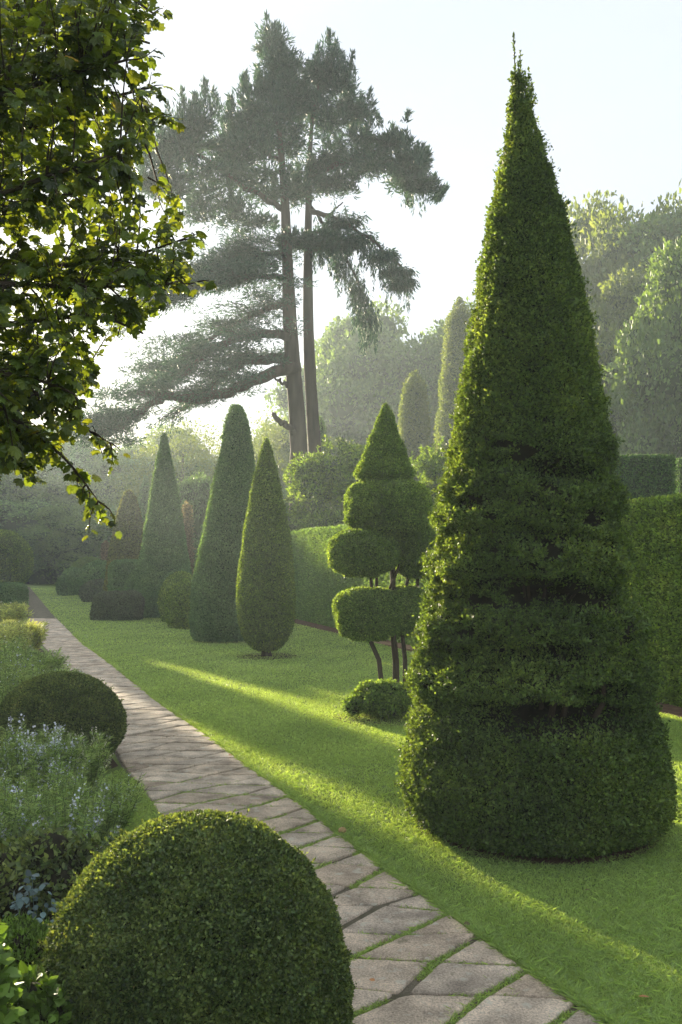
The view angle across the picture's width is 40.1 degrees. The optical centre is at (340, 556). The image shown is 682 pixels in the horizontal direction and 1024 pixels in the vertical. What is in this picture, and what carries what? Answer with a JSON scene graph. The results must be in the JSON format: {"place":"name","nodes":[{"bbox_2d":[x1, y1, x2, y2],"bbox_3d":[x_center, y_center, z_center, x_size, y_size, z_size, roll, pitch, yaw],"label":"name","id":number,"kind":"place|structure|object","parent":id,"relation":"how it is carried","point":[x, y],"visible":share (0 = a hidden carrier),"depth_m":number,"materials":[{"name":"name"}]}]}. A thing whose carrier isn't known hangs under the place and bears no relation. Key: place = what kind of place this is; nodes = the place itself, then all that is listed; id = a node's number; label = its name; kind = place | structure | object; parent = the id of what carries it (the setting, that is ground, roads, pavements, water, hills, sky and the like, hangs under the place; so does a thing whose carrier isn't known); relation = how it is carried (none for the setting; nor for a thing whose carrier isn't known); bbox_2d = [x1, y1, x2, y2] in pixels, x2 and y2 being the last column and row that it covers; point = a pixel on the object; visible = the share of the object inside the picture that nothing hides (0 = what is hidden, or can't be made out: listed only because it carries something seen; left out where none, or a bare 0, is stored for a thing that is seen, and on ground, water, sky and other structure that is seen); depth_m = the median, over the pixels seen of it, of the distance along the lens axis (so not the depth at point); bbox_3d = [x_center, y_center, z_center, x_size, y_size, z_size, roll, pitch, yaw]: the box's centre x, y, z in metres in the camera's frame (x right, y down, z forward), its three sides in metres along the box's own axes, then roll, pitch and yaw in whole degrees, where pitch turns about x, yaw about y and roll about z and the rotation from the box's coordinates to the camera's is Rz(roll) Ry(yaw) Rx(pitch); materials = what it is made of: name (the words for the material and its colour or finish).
{"place":"outdoors","nodes":[
{"label":"outdoors","id":0,"kind":"place"},
{"bbox_2d":[0,647,117,918],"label":"flower bed soil","id":1,"kind":"structure","parent":0,"point":[113,764],"depth_m":8.92,"materials":[{"name":"brown soil"}]},
{"bbox_2d":[0,620,34,650],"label":"flowering plant","id":2,"kind":"object","parent":1,"relation":"on","point":[6,633],"visible":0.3,"depth_m":16.93,"materials":[{"name":"green plant"}]},
{"bbox_2d":[0,631,36,671],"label":"flowering plant","id":3,"kind":"object","parent":1,"relation":"on","point":[12,645],"visible":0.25,"depth_m":13.50,"materials":[{"name":"green plant"}]},
{"bbox_2d":[0,647,40,702],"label":"flowering plant","id":4,"kind":"object","parent":1,"relation":"on","point":[8,676],"visible":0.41,"depth_m":10.42,"materials":[{"name":"green plant"}]},
{"bbox_2d":[0,910,51,971],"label":"bush","id":5,"kind":"object","parent":1,"relation":"on","point":[26,933],"visible":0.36,"depth_m":3.80,"materials":[{"name":"green plant"}]},
{"bbox_2d":[2,619,49,654],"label":"flowering plant","id":6,"kind":"object","parent":1,"relation":"on","point":[37,632],"visible":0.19,"depth_m":18.42,"materials":[{"name":"yellow plant"}]},
{"bbox_2d":[3,869,56,922],"bbox_3d":[-1.534,1.780,4.599,0.608,0.402,0.252,0,0,-7],"label":"glaucous plant","id":7,"kind":"object","parent":1,"relation":"on","point":[18,904],"visible":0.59,"depth_m":4.66,"materials":[{"name":"blue plant"}]},
{"bbox_2d":[0,773,62,844],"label":"flowering plant","id":8,"kind":"object","parent":1,"relation":"on","point":[7,804],"visible":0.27,"depth_m":5.90,"materials":[{"name":"green plant"}]},
{"bbox_2d":[0,714,67,796],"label":"flowering plant","id":9,"kind":"object","parent":1,"relation":"on","point":[8,763],"visible":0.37,"depth_m":7.30,"materials":[{"name":"green plant"}]},
{"bbox_2d":[1,657,71,686],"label":"flowering plant","id":10,"kind":"object","parent":1,"relation":"on","point":[33,669],"visible":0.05,"depth_m":11.27,"materials":[{"name":"green plant"}]},
{"bbox_2d":[0,919,76,1023],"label":"bush","id":11,"kind":"object","parent":1,"relation":"on","point":[26,997],"visible":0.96,"depth_m":3.00,"materials":[{"name":"green plant"}]},
{"bbox_2d":[14,646,69,677],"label":"flowering plant","id":12,"kind":"object","parent":1,"relation":"on","point":[51,661],"visible":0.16,"depth_m":14.28,"materials":[{"name":"green plant"}]},
{"bbox_2d":[0,816,106,925],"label":"leafy plant","id":13,"kind":"object","parent":1,"relation":"on","point":[54,858],"visible":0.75,"depth_m":4.99,"materials":[{"name":"green plant"}]},
{"bbox_2d":[28,667,83,676],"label":"flowering plant","id":14,"kind":"object","parent":1,"relation":"on","point":[65,670],"depth_m":12.82,"materials":[{"name":"green plant"}]},
{"bbox_2d":[0,752,113,829],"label":"flowering plant","id":15,"kind":"object","parent":1,"relation":"on","point":[56,774],"visible":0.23,"depth_m":6.53,"materials":[{"name":"green plant"}]},
{"bbox_2d":[0,777,122,850],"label":"flowering plant","id":16,"kind":"object","parent":1,"relation":"on","point":[80,822],"visible":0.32,"depth_m":5.80,"materials":[{"name":"green plant"}]},
{"bbox_2d":[22,722,101,798],"bbox_3d":[-2.260,1.672,7.335,0.639,0.704,0.693,0,0,18],"label":"flowering plant","id":17,"kind":"object","parent":1,"relation":"on","point":[74,751],"visible":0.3,"depth_m":7.31,"materials":[{"name":"green plant"}]},
{"bbox_2d":[0,670,128,760],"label":"box ball","id":18,"kind":"object","parent":1,"relation":"on","point":[76,701],"visible":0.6,"depth_m":8.69,"materials":[{"name":"green plant"}]},
{"bbox_2d":[61,727,115,793],"bbox_3d":[-2.179,1.726,7.901,0.534,0.573,0.512,0,0,-31],"label":"flowering plant","id":19,"kind":"object","parent":1,"relation":"on","point":[96,767],"visible":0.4,"depth_m":7.84,"materials":[{"name":"green plant"}]},
{"bbox_2d":[50,774,148,842],"bbox_3d":[-1.698,1.786,6.595,0.599,0.449,0.648,0,0,-36],"label":"flowering plant","id":20,"kind":"object","parent":1,"relation":"on","point":[118,814],"visible":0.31,"depth_m":6.54,"materials":[{"name":"green plant"}]},
{"bbox_2d":[0,0,217,540],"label":"maple tree","id":21,"kind":"object","parent":1,"relation":"on","point":[94,41],"visible":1,"depth_m":5.62,"materials":[{"name":"green plant"}]},
{"bbox_2d":[32,807,356,1023],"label":"box ball","id":22,"kind":"object","parent":1,"relation":"on","point":[205,916],"visible":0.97,"depth_m":3.15,"materials":[{"name":"green plant"}]},
{"bbox_2d":[25,587,604,1023],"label":"path","id":23,"kind":"structure","parent":0,"point":[167,749],"depth_m":5.48,"materials":[{"name":"grey stone"}]},
{"bbox_2d":[0,0,681,459],"label":"sky","id":24,"kind":"structure","parent":0,"point":[606,75],"materials":[{"name":"white"}]},
{"bbox_2d":[22,584,681,1023],"bbox_3d":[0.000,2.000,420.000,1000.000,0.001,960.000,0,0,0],"label":"lawn","id":25,"kind":"structure","parent":0,"point":[134,636],"depth_m":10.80,"materials":[{"name":"green plant"}]},
{"bbox_2d":[0,582,29,607],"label":"clipped shrub","id":26,"kind":"object","parent":25,"relation":"on","point":[11,592],"visible":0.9,"depth_m":36.65,"materials":[{"name":"green plant"}]},
{"bbox_2d":[0,616,29,626],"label":"flowering plant","id":27,"kind":"object","parent":25,"relation":"on","point":[8,621],"visible":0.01,"depth_m":21.56,"materials":[{"name":"yellow plant"}]},
{"bbox_2d":[0,600,33,621],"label":"flowering plant","id":28,"kind":"object","parent":25,"relation":"on","point":[10,610],"visible":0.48,"depth_m":24.96,"materials":[{"name":"green plant"}]},
{"bbox_2d":[0,529,34,583],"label":"clipped shrub","id":29,"kind":"object","parent":25,"relation":"on","point":[17,558],"visible":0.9,"depth_m":49.10,"materials":[{"name":"green plant"}]},
{"bbox_2d":[0,469,54,501],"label":"broadleaf tree","id":30,"kind":"object","parent":25,"relation":"on","point":[11,490],"visible":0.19,"depth_m":72.15,"materials":[{"name":"green plant"}]},
{"bbox_2d":[0,497,61,583],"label":"broadleaf tree","id":31,"kind":"object","parent":25,"relation":"on","point":[14,515],"visible":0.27,"depth_m":65.75,"materials":[{"name":"green plant"}]},
{"bbox_2d":[28,563,62,583],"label":"woodland undergrowth","id":32,"kind":"object","parent":25,"relation":"on","point":[45,576],"visible":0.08,"depth_m":67.39,"materials":[{"name":"green plant"}]},
{"bbox_2d":[11,436,105,491],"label":"broadleaf tree","id":33,"kind":"object","parent":25,"relation":"on","point":[75,459],"visible":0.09,"depth_m":77.25,"materials":[{"name":"green plant"}]},
{"bbox_2d":[13,503,110,570],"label":"broadleaf tree","id":34,"kind":"object","parent":25,"relation":"on","point":[66,546],"visible":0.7,"depth_m":64.71,"materials":[{"name":"green plant"}]},
{"bbox_2d":[55,572,76,595],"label":"clipped shrub","id":35,"kind":"object","parent":25,"relation":"on","point":[65,584],"visible":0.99,"depth_m":47.87,"materials":[{"name":"green plant"}]},
{"bbox_2d":[63,566,80,594],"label":"clipped shrub","id":36,"kind":"object","parent":25,"relation":"on","point":[74,572],"visible":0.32,"depth_m":48.51,"materials":[{"name":"green plant"}]},
{"bbox_2d":[69,556,98,568],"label":"clipped shrub","id":37,"kind":"object","parent":25,"relation":"on","point":[82,562],"visible":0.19,"depth_m":49.98,"materials":[{"name":"green plant"}]},
{"bbox_2d":[33,454,146,518],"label":"broadleaf tree","id":38,"kind":"object","parent":25,"relation":"on","point":[56,488],"visible":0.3,"depth_m":71.28,"materials":[{"name":"green plant"}]},
{"bbox_2d":[48,427,131,458],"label":"broadleaf tree","id":39,"kind":"object","parent":25,"relation":"on","point":[91,447],"visible":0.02,"depth_m":89.35,"materials":[{"name":"green plant"}]},
{"bbox_2d":[78,578,104,601],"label":"clipped shrub","id":40,"kind":"object","parent":25,"relation":"on","point":[89,590],"visible":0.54,"depth_m":40.84,"materials":[{"name":"green plant"}]},
{"bbox_2d":[78,559,106,588],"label":"clipped shrub","id":41,"kind":"object","parent":25,"relation":"on","point":[93,569],"visible":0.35,"depth_m":43.83,"materials":[{"name":"green plant"}]},
{"bbox_2d":[80,504,118,558],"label":"broadleaf tree","id":42,"kind":"object","parent":25,"relation":"on","point":[107,528],"visible":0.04,"depth_m":64.96,"materials":[{"name":"green plant"}]},
{"bbox_2d":[98,540,109,560],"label":"tawny shrub","id":43,"kind":"object","parent":25,"relation":"on","point":[104,549],"visible":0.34,"depth_m":45.89,"materials":[{"name":"brown plant"}]},
{"bbox_2d":[90,589,144,620],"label":"clipped shrub","id":44,"kind":"object","parent":25,"relation":"on","point":[116,605],"visible":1,"depth_m":29.18,"materials":[{"name":"green plant"}]},
{"bbox_2d":[90,773,145,821],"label":"flowering plant","id":45,"kind":"object","parent":25,"relation":"on","point":[116,788],"visible":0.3,"depth_m":7.03,"materials":[{"name":"green plant"}]},
{"bbox_2d":[102,489,143,590],"bbox_3d":[-8.417,-0.308,36.985,2.128,4.747,2.125,0,0,0],"label":"clipped yew","id":46,"kind":"object","parent":25,"relation":"on","point":[129,526],"visible":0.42,"depth_m":36.53,"materials":[{"name":"green plant"}]},
{"bbox_2d":[107,558,138,590],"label":"clipped shrub","id":47,"kind":"object","parent":25,"relation":"on","point":[120,571],"visible":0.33,"depth_m":33.68,"materials":[{"name":"green plant"}]},
{"bbox_2d":[81,452,179,493],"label":"broadleaf tree","id":48,"kind":"object","parent":25,"relation":"on","point":[131,461],"visible":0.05,"depth_m":75.76,"materials":[{"name":"green plant"}]},
{"bbox_2d":[138,475,150,523],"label":"clipped yew","id":49,"kind":"object","parent":25,"relation":"on","point":[143,497],"visible":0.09,"depth_m":51.73,"materials":[{"name":"green plant"}]},
{"bbox_2d":[134,432,191,618],"bbox_3d":[-5.877,-1.055,31.003,2.005,6.180,1.984,0,0,0],"label":"clipped yew","id":50,"kind":"object","parent":25,"relation":"on","point":[163,554],"visible":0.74,"depth_m":30.49,"materials":[{"name":"green plant"}]},
{"bbox_2d":[108,412,220,516],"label":"broadleaf tree","id":51,"kind":"object","parent":25,"relation":"on","point":[192,438],"visible":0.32,"depth_m":61.16,"materials":[{"name":"green plant"}]},
{"bbox_2d":[115,423,216,472],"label":"broadleaf tree","id":52,"kind":"object","parent":25,"relation":"on","point":[129,452],"visible":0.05,"depth_m":88.54,"materials":[{"name":"green plant"}]},
{"bbox_2d":[157,571,192,622],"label":"clipped shrub","id":53,"kind":"object","parent":25,"relation":"on","point":[171,580],"visible":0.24,"depth_m":28.27,"materials":[{"name":"green plant"}]},
{"bbox_2d":[136,453,214,500],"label":"broadleaf tree","id":54,"kind":"object","parent":25,"relation":"on","point":[198,468],"visible":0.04,"depth_m":72.86,"materials":[{"name":"green plant"}]},
{"bbox_2d":[164,578,191,628],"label":"clipped shrub","id":55,"kind":"object","parent":25,"relation":"on","point":[177,607],"visible":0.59,"depth_m":25.80,"materials":[{"name":"green plant"}]},
{"bbox_2d":[182,500,195,573],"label":"tawny shrub","id":56,"kind":"object","parent":25,"relation":"on","point":[186,512],"visible":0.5,"depth_m":35.93,"materials":[{"name":"brown plant"}]},
{"bbox_2d":[177,469,211,575],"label":"broadleaf tree","id":57,"kind":"object","parent":25,"relation":"on","point":[194,492],"visible":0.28,"depth_m":41.35,"materials":[{"name":"green plant"}]},
{"bbox_2d":[188,403,255,642],"bbox_3d":[-2.786,-0.818,22.192,1.676,5.674,1.663,0,0,0],"label":"clipped yew","id":58,"kind":"object","parent":25,"relation":"on","point":[213,611],"visible":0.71,"depth_m":21.67,"materials":[{"name":"green plant"}]},
{"bbox_2d":[33,9,449,517],"bbox_3d":[-3.698,-10.862,36.458,14.106,22.016,10.915,0,0,22],"label":"cedar tree","id":59,"kind":"object","parent":25,"relation":"on","point":[286,92],"visible":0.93,"depth_m":37.27,"materials":[{"name":"green plant"}]},
{"bbox_2d":[199,401,307,494],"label":"broadleaf tree","id":60,"kind":"object","parent":25,"relation":"on","point":[271,439],"visible":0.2,"depth_m":65.44,"materials":[{"name":"green plant"}]},
{"bbox_2d":[237,653,295,659],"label":"bush soil","id":61,"kind":"object","parent":25,"relation":"on","point":[263,658],"visible":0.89,"depth_m":18.64,"materials":[{"name":"brown soil"}]},
{"bbox_2d":[235,437,295,656],"bbox_3d":[-1.500,-0.192,18.693,1.248,4.424,1.260,0,0,0],"label":"clipped yew","id":62,"kind":"object","parent":61,"relation":"on","point":[265,601],"visible":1,"depth_m":18.34,"materials":[{"name":"green plant"}]},
{"bbox_2d":[212,417,353,509],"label":"broadleaf tree","id":63,"kind":"object","parent":25,"relation":"on","point":[331,453],"visible":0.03,"depth_m":69.41,"materials":[{"name":"green plant"}]},
{"bbox_2d":[282,487,288,517],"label":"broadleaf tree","id":64,"kind":"object","parent":25,"relation":"on","point":[285,492],"visible":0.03,"depth_m":45.51,"materials":[{"name":"green plant"}]},
{"bbox_2d":[253,331,346,440],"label":"broadleaf tree","id":65,"kind":"object","parent":25,"relation":"on","point":[281,396],"visible":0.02,"depth_m":86.90,"materials":[{"name":"green plant"}]},
{"bbox_2d":[283,435,364,530],"bbox_3d":[-0.178,-1.185,34.616,5.630,6.639,4.772,0,0,-20],"label":"laurel bush","id":66,"kind":"object","parent":25,"relation":"on","point":[320,483],"visible":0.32,"depth_m":33.87,"materials":[{"name":"green plant"}]},
{"bbox_2d":[319,416,328,509],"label":"clipped yew","id":67,"kind":"object","parent":25,"relation":"on","point":[322,425],"visible":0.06,"depth_m":43.84,"materials":[{"name":"green plant"}]},
{"bbox_2d":[338,826,345,832],"bbox_3d":[0.010,1.957,6.683,0.060,0.055,0.056,0,0,0],"label":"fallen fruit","id":68,"kind":"object","parent":25,"relation":"on","point":[342,829],"visible":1,"depth_m":6.67,"materials":[{"name":"brown plant"}]},
{"bbox_2d":[278,295,442,450],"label":"broadleaf tree","id":69,"kind":"object","parent":25,"relation":"on","point":[356,391],"visible":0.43,"depth_m":80.05,"materials":[{"name":"green plant"}]},
{"bbox_2d":[333,713,408,725],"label":"bush soil","id":70,"kind":"object","parent":25,"relation":"on","point":[378,723],"visible":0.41,"depth_m":11.36,"materials":[{"name":"brown soil"}]},
{"bbox_2d":[340,678,413,720],"bbox_3d":[0.498,1.726,11.623,0.930,0.507,0.860,0,0,24],"label":"bush","id":71,"kind":"object","parent":70,"relation":"on","point":[385,698],"visible":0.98,"depth_m":11.41,"materials":[{"name":"green plant"}]},
{"bbox_2d":[326,402,442,682],"bbox_3d":[0.558,0.009,11.967,1.188,4.001,1.574,0,0,44],"label":"cloud pruned tree","id":72,"kind":"object","parent":70,"relation":"on","point":[388,504],"visible":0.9,"depth_m":11.66,"materials":[{"name":"green plant"}]},
{"bbox_2d":[397,370,431,485],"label":"columnar tree","id":73,"kind":"object","parent":25,"relation":"on","point":[414,428],"visible":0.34,"depth_m":53.46,"materials":[{"name":"green plant"}]},
{"bbox_2d":[409,436,447,509],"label":"laurel bush","id":74,"kind":"object","parent":25,"relation":"on","point":[430,465],"visible":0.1,"depth_m":33.44,"materials":[{"name":"green plant"}]},
{"bbox_2d":[419,318,445,344],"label":"broadleaf tree","id":75,"kind":"object","parent":25,"relation":"on","point":[434,331],"depth_m":93.79,"materials":[{"name":"green plant"}]},
{"bbox_2d":[423,296,475,451],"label":"broadleaf tree","id":76,"kind":"object","parent":25,"relation":"on","point":[439,366],"visible":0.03,"depth_m":78.88,"materials":[{"name":"green plant"}]},
{"bbox_2d":[433,296,471,457],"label":"columnar tree","id":77,"kind":"object","parent":25,"relation":"on","point":[453,356],"visible":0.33,"depth_m":57.33,"materials":[{"name":"green plant"}]},
{"bbox_2d":[294,619,681,717],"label":"hedge foot soil","id":78,"kind":"structure","parent":25,"relation":"on","point":[668,709],"depth_m":20.96,"materials":[{"name":"brown soil"}]},
{"bbox_2d":[290,530,300,618],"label":"clipped hedge","id":79,"kind":"object","parent":78,"relation":"on","point":[294,535],"visible":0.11,"depth_m":29.83,"materials":[{"name":"green plant"}]},
{"bbox_2d":[297,521,435,646],"bbox_3d":[1.436,0.562,23.262,1.418,3.025,14.004,0,0,-19],"label":"clipped hedge","id":80,"kind":"object","parent":78,"relation":"on","point":[321,585],"visible":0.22,"depth_m":27.33,"materials":[{"name":"green plant"}]},
{"bbox_2d":[620,492,681,706],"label":"clipped hedge","id":81,"kind":"object","parent":78,"relation":"on","point":[655,523],"visible":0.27,"depth_m":12.73,"materials":[{"name":"green plant"}]},
{"bbox_2d":[412,826,658,864],"bbox_3d":[1.408,1.994,6.904,1.790,0.001,1.746,0,0,0],"label":"bare soil ring","id":82,"kind":"object","parent":25,"relation":"on","point":[555,860],"visible":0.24,"depth_m":6.19,"materials":[{"name":"brown soil"}]},
{"bbox_2d":[392,32,681,861],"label":"clipped yew","id":83,"kind":"object","parent":82,"relation":"on","point":[535,726],"visible":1,"depth_m":6.38,"materials":[{"name":"green plant"}]},
{"bbox_2d":[597,335,628,394],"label":"broadleaf tree","id":84,"kind":"object","parent":25,"relation":"on","point":[603,380],"visible":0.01,"depth_m":52.88,"materials":[{"name":"green plant"}]},
{"bbox_2d":[564,179,681,307],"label":"broadleaf tree","id":85,"kind":"object","parent":25,"relation":"on","point":[597,239],"visible":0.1,"depth_m":62.01,"materials":[{"name":"green plant"}]},
{"bbox_2d":[587,261,663,396],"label":"broadleaf tree","id":86,"kind":"object","parent":25,"relation":"on","point":[612,318],"visible":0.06,"depth_m":55.38,"materials":[{"name":"green plant"}]},
{"bbox_2d":[595,208,681,275],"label":"broadleaf tree","id":87,"kind":"object","parent":25,"relation":"on","point":[642,256],"visible":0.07,"depth_m":59.31,"materials":[{"name":"green plant"}]},
{"bbox_2d":[601,236,681,461],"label":"broadleaf tree","id":88,"kind":"object","parent":25,"relation":"on","point":[652,368],"visible":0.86,"depth_m":44.42,"materials":[{"name":"green plant"}]},
{"bbox_2d":[606,390,676,457],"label":"broadleaf tree","id":89,"kind":"object","parent":25,"relation":"on","point":[616,415],"visible":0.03,"depth_m":46.81,"materials":[{"name":"green plant"}]},
{"bbox_2d":[607,246,678,306],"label":"broadleaf tree","id":90,"kind":"object","parent":25,"relation":"on","point":[637,268],"depth_m":56.62,"materials":[{"name":"green plant"}]},
{"bbox_2d":[613,453,676,499],"bbox_3d":[6.771,-0.308,24.604,3.837,4.754,1.509,0,0,0],"label":"clipped hedge","id":91,"kind":"object","parent":25,"relation":"on","point":[645,475],"visible":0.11,"depth_m":23.96,"materials":[{"name":"green plant"}]},
{"bbox_2d":[616,401,679,457],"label":"broadleaf tree","id":92,"kind":"object","parent":25,"relation":"on","point":[637,409],"visible":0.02,"depth_m":45.86,"materials":[{"name":"green plant"}]},
{"bbox_2d":[672,457,681,492],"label":"clipped hedge","id":93,"kind":"object","parent":25,"relation":"on","point":[679,476],"visible":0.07,"depth_m":28.93,"materials":[{"name":"green plant"}]}
]}

